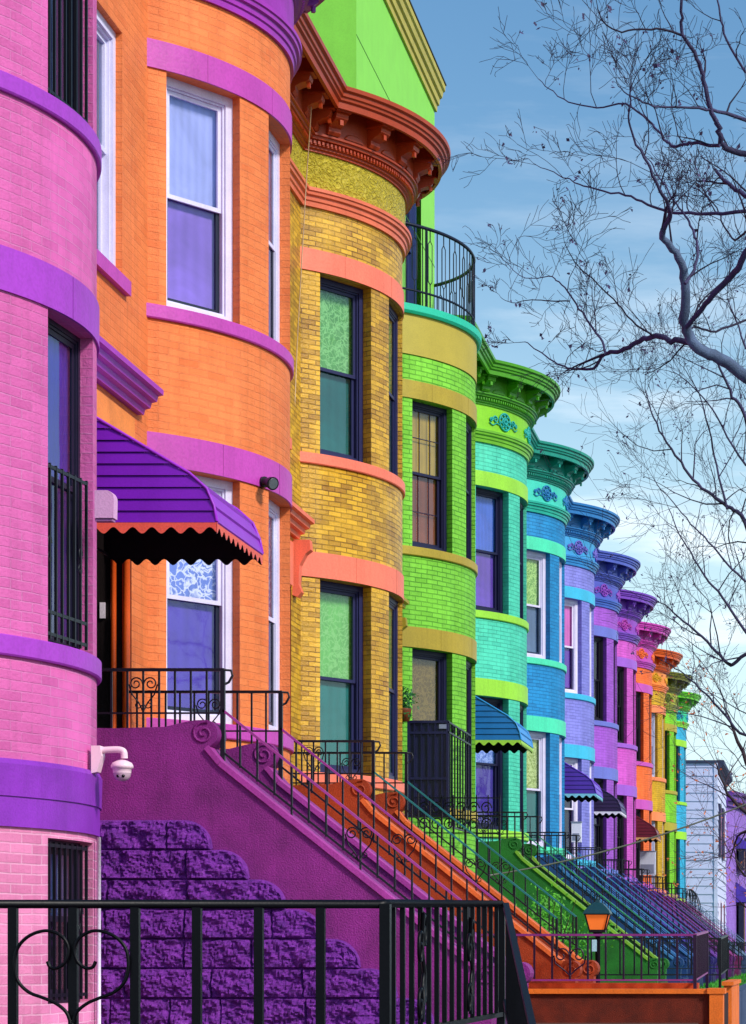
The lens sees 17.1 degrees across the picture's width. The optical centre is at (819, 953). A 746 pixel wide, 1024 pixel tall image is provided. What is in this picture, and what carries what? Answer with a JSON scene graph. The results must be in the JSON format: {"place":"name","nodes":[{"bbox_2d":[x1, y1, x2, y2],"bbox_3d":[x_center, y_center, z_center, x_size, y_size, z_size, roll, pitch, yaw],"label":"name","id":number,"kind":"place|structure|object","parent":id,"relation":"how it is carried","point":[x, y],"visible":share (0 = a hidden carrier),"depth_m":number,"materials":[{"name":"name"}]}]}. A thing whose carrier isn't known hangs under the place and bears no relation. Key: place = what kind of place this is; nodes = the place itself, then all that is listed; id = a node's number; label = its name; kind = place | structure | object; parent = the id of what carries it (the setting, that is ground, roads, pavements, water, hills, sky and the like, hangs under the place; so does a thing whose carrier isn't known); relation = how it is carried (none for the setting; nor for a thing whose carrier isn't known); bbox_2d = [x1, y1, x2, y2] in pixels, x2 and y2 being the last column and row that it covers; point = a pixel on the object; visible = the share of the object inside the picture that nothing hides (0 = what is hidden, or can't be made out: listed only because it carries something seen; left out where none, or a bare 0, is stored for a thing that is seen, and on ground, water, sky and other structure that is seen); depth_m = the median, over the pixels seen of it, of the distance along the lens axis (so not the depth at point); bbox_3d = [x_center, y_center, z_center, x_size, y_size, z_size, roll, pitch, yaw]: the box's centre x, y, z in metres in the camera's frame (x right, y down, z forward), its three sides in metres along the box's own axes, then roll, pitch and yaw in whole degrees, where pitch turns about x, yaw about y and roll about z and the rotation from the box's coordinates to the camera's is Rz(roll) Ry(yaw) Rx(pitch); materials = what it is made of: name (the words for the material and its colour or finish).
{"place":"outdoors","nodes":[
{"label":"outdoors","id":0,"kind":"place"},
{"bbox_2d":[0,0,102,1023],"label":"row house","id":1,"kind":"structure","parent":0,"point":[50,661],"depth_m":14.12,"materials":[{"name":"brick"}]},
{"bbox_2d":[48,317,79,649],"bbox_3d":[-4.621,-2.815,14.480,0.102,1.970,0.712,0,0,0],"label":"window","id":2,"kind":"structure","parent":1,"relation":"in","point":[63,346],"depth_m":14.71,"materials":[{"name":"purple glass"}]},
{"bbox_2d":[48,840,79,1003],"bbox_3d":[-4.621,-0.190,14.480,0.102,0.980,0.712,0,0,0],"label":"window","id":3,"kind":"structure","parent":1,"relation":"in","point":[59,1001],"depth_m":14.60,"materials":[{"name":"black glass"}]},
{"bbox_2d":[51,0,78,112],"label":"window","id":4,"kind":"structure","parent":1,"relation":"in","point":[51,0],"depth_m":14.77,"materials":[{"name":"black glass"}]},
{"bbox_2d":[95,490,117,522],"bbox_3d":[-4.352,-2.725,14.640,0.117,0.186,0.080,0,0,0],"label":"wall box","id":5,"kind":"object","parent":1,"relation":"attached to","point":[106,505],"visible":1,"depth_m":14.60,"materials":[{"name":"plastic"}]},
{"bbox_2d":[91,746,132,780],"bbox_3d":[-4.328,-1.161,14.700,0.245,0.216,0.134,0,0,0],"label":"security camera","id":6,"kind":"object","parent":1,"relation":"attached to","point":[122,768],"visible":1,"depth_m":14.66,"materials":[{"name":"white plastic"}]},
{"bbox_2d":[97,0,323,783],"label":"row house","id":7,"kind":"structure","parent":0,"point":[195,367],"depth_m":19.02,"materials":[{"name":"brick"}]},
{"bbox_2d":[97,9,115,266],"bbox_3d":[-5.337,-5.970,17.430,0.135,1.840,1.070,0,0,0],"label":"window","id":8,"kind":"structure","parent":7,"relation":"in","point":[106,184],"depth_m":17.88,"materials":[{"name":"white glass"}]},
{"bbox_2d":[97,390,134,438],"label":"wall","id":9,"kind":"structure","parent":7,"relation":"in","point":[108,411],"depth_m":17.70,"materials":[{"name":"orange brick"}]},
{"bbox_2d":[166,475,232,724],"bbox_3d":[-4.986,-2.815,19.098,0.505,1.970,0.607,0,0,0],"label":"window","id":10,"kind":"structure","parent":7,"relation":"in","point":[199,595],"depth_m":19.21,"materials":[{"name":"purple glass"}]},
{"bbox_2d":[166,76,232,321],"bbox_3d":[-4.986,-5.970,19.098,0.505,1.840,0.607,0,0,0],"label":"window","id":11,"kind":"structure","parent":7,"relation":"in","point":[199,121],"depth_m":19.20,"materials":[{"name":"purple glass"}]},
{"bbox_2d":[259,476,278,489],"bbox_3d":[-4.491,-3.823,19.512,0.201,0.130,0.110,0,0,41],"label":"wall spotlight","id":12,"kind":"object","parent":7,"relation":"attached to","point":[271,483],"depth_m":19.47,"materials":[{"name":"black metal"}]},
{"bbox_2d":[269,499,279,729],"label":"window","id":13,"kind":"structure","parent":7,"relation":"in","point":[274,510],"depth_m":20.35,"materials":[{"name":"white glass"}]},
{"bbox_2d":[269,130,279,342],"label":"window","id":14,"kind":"structure","parent":7,"relation":"in","point":[274,147],"depth_m":20.35,"materials":[{"name":"white glass"}]},
{"bbox_2d":[308,0,481,872],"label":"row house","id":15,"kind":"structure","parent":0,"point":[381,48],"depth_m":30.24,"materials":[{"name":"brick"}]},
{"bbox_2d":[406,203,416,303],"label":"window","id":16,"kind":"structure","parent":15,"relation":"in","point":[412,215],"depth_m":31.31,"materials":[{"name":"blue glass"}]},
{"bbox_2d":[412,649,446,719],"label":"window","id":17,"kind":"structure","parent":15,"relation":"in","point":[429,668],"depth_m":30.28,"materials":[{"name":"beige glass"}]},
{"bbox_2d":[412,401,446,551],"bbox_3d":[-4.963,-5.970,30.142,0.481,1.840,0.606,0,0,0],"label":"window","id":18,"kind":"structure","parent":15,"relation":"in","point":[429,423],"depth_m":30.27,"materials":[{"name":"brown glass"}]},
{"bbox_2d":[407,720,500,892],"bbox_3d":[-4.351,-1.078,29.451,1.127,3.396,1.917,0,0,0],"label":"security cage","id":19,"kind":"object","parent":15,"relation":"attached to","point":[428,744],"visible":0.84,"depth_m":28.63,"materials":[{"name":"black metal"}]},
{"bbox_2d":[402,686,418,723],"bbox_3d":[-4.896,-2.932,28.308,0.381,0.464,0.375,0,0,0],"label":"potted plant","id":20,"kind":"object","parent":19,"relation":"on","point":[406,713],"visible":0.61,"depth_m":28.26,"materials":[{"name":"green plant"}]},
{"bbox_2d":[410,723,445,814],"bbox_3d":[-4.667,-2.188,28.640,0.494,1.135,0.020,0,0,0],"label":"door leaf","id":21,"kind":"structure","parent":19,"relation":"in","point":[417,725],"depth_m":28.63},
{"bbox_2d":[490,804,745,875],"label":"overhead cable","id":22,"kind":"object","parent":19,"relation":"attached to","point":[623,845],"visible":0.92,"depth_m":29.99,"materials":[{"name":"black rubber"}]},
{"bbox_2d":[466,660,471,810],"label":"window","id":23,"kind":"structure","parent":15,"relation":"in","point":[468,665],"depth_m":31.37,"materials":[{"name":"black glass"}]},
{"bbox_2d":[466,421,471,559],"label":"window","id":24,"kind":"structure","parent":15,"relation":"in","point":[468,428],"depth_m":31.37,"materials":[{"name":"black glass"}]},
{"bbox_2d":[457,315,560,843],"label":"row house","id":25,"kind":"structure","parent":0,"point":[507,418],"depth_m":35.79,"materials":[{"name":"brick"}]},
{"bbox_2d":[476,696,502,829],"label":"window","id":26,"kind":"structure","parent":25,"relation":"in","point":[489,766],"depth_m":35.83,"materials":[{"name":"purple glass"}]},
{"bbox_2d":[476,487,502,613],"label":"window","id":27,"kind":"structure","parent":25,"relation":"in","point":[489,503],"depth_m":35.81,"materials":[{"name":"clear glass"}]},
{"bbox_2d":[520,704,522,831],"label":"window","id":28,"kind":"structure","parent":25,"relation":"in","point":[521,707],"depth_m":36.86,"materials":[{"name":"clear glass"}]},
{"bbox_2d":[520,502,522,618],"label":"window","id":29,"kind":"structure","parent":25,"relation":"in","point":[521,506],"depth_m":36.86,"materials":[{"name":"clear glass"}]},
{"bbox_2d":[527,428,593,856],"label":"row house","id":30,"kind":"structure","parent":0,"point":[548,515],"depth_m":41.35,"materials":[{"name":"brick"}]},
{"bbox_2d":[527,731,545,846],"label":"window","id":31,"kind":"structure","parent":30,"relation":"in","point":[536,761],"depth_m":41.33,"materials":[{"name":"clear glass"}]},
{"bbox_2d":[527,550,545,658],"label":"window","id":32,"kind":"structure","parent":30,"relation":"in","point":[536,562],"depth_m":41.33,"materials":[{"name":"clear glass"}]},
{"bbox_2d":[559,737,561,847],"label":"window","id":33,"kind":"structure","parent":30,"relation":"in","point":[560,739],"depth_m":42.34,"materials":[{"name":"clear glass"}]},
{"bbox_2d":[559,561,561,662],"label":"window","id":34,"kind":"structure","parent":30,"relation":"in","point":[560,564],"depth_m":42.34,"materials":[{"name":"clear glass"}]},
{"bbox_2d":[410,0,745,793],"label":"sky","id":35,"kind":"structure","parent":0,"point":[474,102],"materials":[{"name":"blue"}]},
{"bbox_2d":[565,496,619,867],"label":"row house","id":36,"kind":"structure","parent":0,"point":[583,792],"depth_m":46.84,"materials":[{"name":"brick"}]},
{"bbox_2d":[565,758,577,858],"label":"window","id":37,"kind":"structure","parent":36,"relation":"in","point":[571,808],"depth_m":46.84,"materials":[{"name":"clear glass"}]},
{"bbox_2d":[565,599,577,693],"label":"window","id":38,"kind":"structure","parent":36,"relation":"in","point":[571,606],"depth_m":46.85,"materials":[{"name":"clear glass"}]},
{"bbox_2d":[571,821,581,841],"bbox_3d":[-4.440,-2.220,43.873,0.196,0.378,0.175,0,0,0],"label":"mailbox","id":39,"kind":"object","parent":36,"relation":"attached to","point":[576,827],"visible":0.88,"depth_m":43.80,"materials":[{"name":"white metal"}]},
{"bbox_2d":[590,763,590,859],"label":"window","id":40,"kind":"structure","parent":36,"relation":"in","point":[590,763],"depth_m":47.86,"materials":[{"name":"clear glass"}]},
{"bbox_2d":[590,607,590,695],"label":"window","id":41,"kind":"structure","parent":36,"relation":"in","point":[590,607],"depth_m":47.86,"materials":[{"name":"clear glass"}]},
{"bbox_2d":[536,1023,697,1023],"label":"front yard","id":42,"kind":"structure","parent":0,"point":[616,1023],"depth_m":21.21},
{"bbox_2d":[97,668,533,1023],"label":"stoop","id":43,"kind":"object","parent":42,"relation":"on","point":[194,809],"visible":0.67,"depth_m":16.20,"materials":[{"name":"stone"}]},
{"bbox_2d":[290,13,450,794],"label":"row house","id":44,"kind":"structure","parent":42,"relation":"on","point":[374,175],"depth_m":24.66,"materials":[{"name":"brick"}]},
{"bbox_2d":[290,540,293,585],"label":"door panel","id":45,"kind":"structure","parent":44,"relation":"in","point":[291,543],"depth_m":23.63,"materials":[{"name":"wood"}]},
{"bbox_2d":[295,107,311,398],"bbox_3d":[-5.102,-7.000,23.722,0.034,3.202,0.448,0,0,-38],"label":"wall cable","id":46,"kind":"object","parent":44,"relation":"attached to","point":[302,251],"depth_m":23.74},
{"bbox_2d":[320,580,362,774],"bbox_3d":[-4.980,-2.815,24.654,0.481,1.970,0.606,0,0,0],"label":"window","id":47,"kind":"structure","parent":44,"relation":"in","point":[341,605],"depth_m":24.79,"materials":[{"name":"green glass"}]},
{"bbox_2d":[320,277,362,461],"bbox_3d":[-4.980,-5.970,24.654,0.481,1.840,0.606,0,0,0],"label":"window","id":48,"kind":"structure","parent":44,"relation":"in","point":[341,305],"depth_m":24.79,"materials":[{"name":"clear glass"}]},
{"bbox_2d":[389,596,397,779],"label":"window","id":49,"kind":"structure","parent":44,"relation":"in","point":[393,604],"depth_m":25.85,"materials":[{"name":"clear glass"}]},
{"bbox_2d":[389,305,397,475],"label":"window","id":50,"kind":"structure","parent":44,"relation":"in","point":[393,318],"depth_m":25.85,"materials":[{"name":"clear glass"}]},
{"bbox_2d":[290,740,599,982],"bbox_3d":[-3.692,-0.680,22.705,3.055,2.600,2.040,0,0,0],"label":"stoop","id":51,"kind":"object","parent":42,"relation":"on","point":[394,804],"visible":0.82,"depth_m":21.82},
{"bbox_2d":[583,896,611,982],"bbox_3d":[-2.274,0.015,24.600,0.283,1.210,0.283,0,0,0],"label":"garden lantern","id":52,"kind":"object","parent":42,"relation":"on","point":[597,913],"visible":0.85,"depth_m":24.51,"materials":[{"name":"orange glass"}]},
{"bbox_2d":[594,548,640,877],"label":"row house","id":53,"kind":"structure","parent":0,"point":[609,809],"depth_m":52.36,"materials":[{"name":"brick"}]},
{"bbox_2d":[594,779,602,868],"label":"window","id":54,"kind":"structure","parent":53,"relation":"in","point":[598,822],"depth_m":52.35,"materials":[{"name":"black glass"}]},
{"bbox_2d":[594,636,602,720],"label":"window","id":55,"kind":"structure","parent":53,"relation":"in","point":[598,641],"depth_m":52.35,"materials":[{"name":"black glass"}]},
{"bbox_2d":[614,783,614,869],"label":"window","id":56,"kind":"structure","parent":53,"relation":"in","point":[614,783],"depth_m":53.38,"materials":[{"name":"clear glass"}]},
{"bbox_2d":[614,644,614,722],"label":"window","id":57,"kind":"structure","parent":53,"relation":"in","point":[614,644],"depth_m":53.38,"materials":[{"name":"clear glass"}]},
{"bbox_2d":[617,589,656,884],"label":"row house","id":58,"kind":"structure","parent":0,"point":[627,748],"depth_m":57.87,"materials":[{"name":"brick"}]},
{"bbox_2d":[617,795,623,873],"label":"window","id":59,"kind":"structure","parent":58,"relation":"in","point":[620,822],"depth_m":57.86,"materials":[{"name":"black glass"}]},
{"bbox_2d":[617,667,623,742],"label":"window","id":60,"kind":"structure","parent":58,"relation":"in","point":[620,671],"depth_m":57.86,"materials":[{"name":"black glass"}]},
{"bbox_2d":[633,798,633,867],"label":"window","id":61,"kind":"structure","parent":58,"relation":"in","point":[633,798],"depth_m":58.89,"materials":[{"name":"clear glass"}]},
{"bbox_2d":[633,672,633,744],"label":"window","id":62,"kind":"structure","parent":58,"relation":"in","point":[633,672],"depth_m":58.89,"materials":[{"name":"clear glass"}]},
{"bbox_2d":[636,621,670,890],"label":"row house","id":63,"kind":"structure","parent":0,"point":[645,829],"depth_m":63.36,"materials":[{"name":"brick"}]},
{"bbox_2d":[636,809,640,883],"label":"window","id":64,"kind":"structure","parent":63,"relation":"in","point":[638,812],"depth_m":63.35,"materials":[{"name":"black glass"}]},
{"bbox_2d":[636,692,640,761],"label":"window","id":65,"kind":"structure","parent":63,"relation":"in","point":[638,701],"depth_m":63.35,"materials":[{"name":"black glass"}]},
{"bbox_2d":[639,851,655,874],"bbox_3d":[-4.407,-2.321,61.648,0.415,0.616,0.325,0,0,0],"label":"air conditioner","id":66,"kind":"object","parent":63,"relation":"attached to","point":[648,860],"visible":0.93,"depth_m":61.50,"materials":[{"name":"white metal"}]},
{"bbox_2d":[649,697,649,762],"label":"window","id":67,"kind":"structure","parent":63,"relation":"in","point":[649,697],"depth_m":64.38,"materials":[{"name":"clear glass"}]},
{"bbox_2d":[652,648,682,894],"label":"row house","id":68,"kind":"structure","parent":0,"point":[658,792],"depth_m":68.89,"materials":[{"name":"brick"}]},
{"bbox_2d":[652,821,654,886],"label":"window","id":69,"kind":"structure","parent":68,"relation":"in","point":[653,822],"depth_m":68.86,"materials":[{"name":"grey glass"}]},
{"bbox_2d":[652,713,654,776],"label":"window","id":70,"kind":"structure","parent":68,"relation":"in","point":[653,714],"depth_m":68.86,"materials":[{"name":"white glass"}]},
{"bbox_2d":[665,672,692,899],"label":"row house","id":71,"kind":"structure","parent":0,"point":[671,793],"depth_m":74.40,"materials":[{"name":"brick"}]},
{"bbox_2d":[665,831,666,893],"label":"window","id":72,"kind":"structure","parent":71,"relation":"in","point":[665,831],"depth_m":74.37,"materials":[{"name":"glass"}]},
{"bbox_2d":[665,731,666,789],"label":"window","id":73,"kind":"structure","parent":71,"relation":"in","point":[665,731],"depth_m":74.37,"materials":[{"name":"black glass"}]},
{"bbox_2d":[676,691,701,901],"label":"row house","id":74,"kind":"structure","parent":0,"point":[681,834],"depth_m":79.92,"materials":[{"name":"brick"}]},
{"bbox_2d":[676,839,677,894],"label":"window","id":75,"kind":"structure","parent":74,"relation":"in","point":[677,839],"depth_m":79.88,"materials":[{"name":"black glass"}]},
{"bbox_2d":[676,746,677,799],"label":"window","id":76,"kind":"structure","parent":74,"relation":"in","point":[676,746],"depth_m":79.86,"materials":[{"name":"black glass"}]},
{"bbox_2d":[686,760,732,933],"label":"clapboard house","id":77,"kind":"structure","parent":0,"point":[714,897],"depth_m":87.99,"materials":[{"name":"white wood"}]},
{"bbox_2d":[719,803,721,857],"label":"window","id":78,"kind":"structure","parent":77,"relation":"in","point":[720,806],"depth_m":89.66,"materials":[{"name":"black glass"}]},
{"bbox_2d":[719,900,721,932],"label":"window","id":79,"kind":"structure","parent":77,"relation":"in","point":[720,901],"depth_m":89.66,"materials":[{"name":"white glass"}]},
{"bbox_2d":[722,808,724,860],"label":"window","id":80,"kind":"structure","parent":77,"relation":"in","point":[723,815],"depth_m":92.51,"materials":[{"name":"glass"}]},
{"bbox_2d":[722,901,724,933],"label":"window","id":81,"kind":"structure","parent":77,"relation":"in","point":[723,909],"depth_m":92.51,"materials":[{"name":"white"}]},
{"bbox_2d":[699,972,745,988],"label":"lawn","id":82,"kind":"structure","parent":0,"point":[721,986],"depth_m":49.50,"materials":[{"name":"green plant"}]},
{"bbox_2d":[515,878,620,959],"bbox_3d":[-3.295,-0.103,29.101,1.398,1.670,1.374,0,0,-36],"label":"shrub","id":83,"kind":"object","parent":82,"relation":"on","point":[543,923],"visible":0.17,"depth_m":29.37,"materials":[{"name":"green plant"}]},
{"bbox_2d":[477,812,669,982],"bbox_3d":[-3.692,-0.680,33.705,3.055,2.600,2.040,0,0,0],"label":"stoop","id":84,"kind":"object","parent":82,"relation":"on","point":[516,852],"visible":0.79,"depth_m":32.70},
{"bbox_2d":[527,832,689,982],"bbox_3d":[-3.692,-0.680,39.205,3.055,2.600,2.040,0,0,0],"label":"stoop","id":85,"kind":"object","parent":82,"relation":"on","point":[671,955],"visible":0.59,"depth_m":38.32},
{"bbox_2d":[566,847,703,986],"bbox_3d":[-3.692,-0.680,44.705,3.055,2.600,2.040,0,0,0],"label":"stoop","id":86,"kind":"object","parent":82,"relation":"on","point":[682,951],"visible":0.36,"depth_m":43.82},
{"bbox_2d":[595,859,716,983],"bbox_3d":[-3.692,-0.680,50.205,3.055,2.600,2.040,0,0,0],"label":"stoop","id":87,"kind":"object","parent":82,"relation":"on","point":[713,960],"visible":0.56,"depth_m":49.32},
{"bbox_2d":[617,868,725,979],"bbox_3d":[-3.692,-0.680,55.705,3.055,2.600,2.040,0,0,0],"label":"stoop","id":88,"kind":"object","parent":82,"relation":"on","point":[714,953],"visible":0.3,"depth_m":54.82,"materials":[{"name":"purple concrete"}]},
{"bbox_2d":[636,876,735,977],"bbox_3d":[-3.692,-0.680,61.205,3.055,2.600,2.040,0,0,0],"label":"stoop","id":89,"kind":"object","parent":82,"relation":"on","point":[730,972],"visible":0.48,"depth_m":60.32,"materials":[{"name":"purple concrete"}]},
{"bbox_2d":[652,883,742,975],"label":"stoop","id":90,"kind":"object","parent":82,"relation":"on","point":[737,972],"visible":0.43,"depth_m":65.82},
{"bbox_2d":[665,888,745,973],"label":"stoop","id":91,"kind":"object","parent":82,"relation":"on","point":[743,971],"visible":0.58,"depth_m":71.32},
{"bbox_2d":[676,893,745,955],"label":"stoop","id":92,"kind":"object","parent":82,"relation":"on","point":[744,948],"visible":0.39,"depth_m":76.82,"materials":[{"name":"purple concrete"}]},
{"bbox_2d":[687,889,700,915],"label":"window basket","id":93,"kind":"object","parent":92,"relation":"attached to","point":[692,891],"depth_m":79.73,"materials":[{"name":"black metal"}]},
{"bbox_2d":[726,791,745,952],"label":"bay house","id":94,"kind":"structure","parent":0,"point":[736,919],"depth_m":100.75,"materials":[{"name":"paint"}]},
{"bbox_2d":[739,849,744,870],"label":"window","id":95,"kind":"structure","parent":94,"relation":"in","point":[742,852],"depth_m":100.91,"materials":[{"name":"black glass"}]},
{"bbox_2d":[739,903,744,950],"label":"window","id":96,"kind":"structure","parent":94,"relation":"in","point":[741,908],"depth_m":100.91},
{"label":"ground","id":97,"kind":"structure","parent":0,"visible":0},
{"bbox_2d":[429,0,745,401],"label":"bare tree","id":98,"kind":"object","parent":97,"relation":"on","point":[728,363],"visible":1,"depth_m":14.88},
{"bbox_2d":[528,983,726,1023],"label":"garden wall","id":99,"kind":"structure","parent":97,"relation":"on","point":[619,1002],"depth_m":21.40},
{"bbox_2d":[481,931,708,988],"bbox_3d":[-2.507,0.637,22.647,2.815,1.725,2.336,0,0,0],"label":"iron fence","id":100,"kind":"object","parent":99,"relation":"on","point":[700,954],"visible":0.67,"depth_m":21.49,"materials":[{"name":"metal"}]},
{"bbox_2d":[537,199,745,820],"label":"bare tree","id":101,"kind":"object","parent":97,"relation":"on","point":[723,660],"visible":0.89,"depth_m":27.22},
{"bbox_2d":[558,935,727,987],"bbox_3d":[-2.507,0.637,27.900,2.815,1.725,2.030,0,0,0],"label":"iron fence","id":102,"kind":"object","parent":97,"relation":"on","point":[723,954],"visible":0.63,"depth_m":26.89,"materials":[{"name":"black metal"}]},
{"bbox_2d":[640,646,745,921],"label":"bare tree","id":103,"kind":"object","parent":97,"relation":"on","point":[743,755],"visible":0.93,"depth_m":60.02,"materials":[{"name":"plant"}]},
{"bbox_2d":[654,942,745,968],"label":"iron fence","id":104,"kind":"object","parent":97,"relation":"on","point":[687,943],"visible":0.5,"depth_m":37.89,"materials":[{"name":"black metal"}]},
{"bbox_2d":[692,945,745,965],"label":"iron fence","id":105,"kind":"object","parent":97,"relation":"on","point":[717,955],"visible":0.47,"depth_m":48.89,"materials":[{"name":"black metal"}]},
{"bbox_2d":[722,979,740,1023],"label":"garden wall","id":106,"kind":"structure","parent":97,"relation":"on","point":[731,1005],"depth_m":24.60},
{"bbox_2d":[739,983,745,1023],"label":"garden wall","id":107,"kind":"structure","parent":97,"relation":"on","point":[742,1004],"depth_m":29.07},
{"bbox_3d":[-1.000,0.930,1.700,0.160,1.140,11.400,0,0,0],"label":"garden wall","id":108,"kind":"object","parent":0,"visible":0},
{"bbox_2d":[0,899,504,1023],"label":"iron fence","id":109,"kind":"object","parent":108,"relation":"on","point":[387,960],"visible":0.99,"depth_m":5.50,"materials":[{"name":"black metal"}]},
{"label":"sidewalk","id":110,"kind":"structure","parent":0,"visible":0},
{"bbox_2d":[503,903,535,1023],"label":"step railing","id":111,"kind":"object","parent":110,"relation":"on","point":[517,1005],"visible":1,"depth_m":6.90,"materials":[{"name":"black metal"}]}
]}

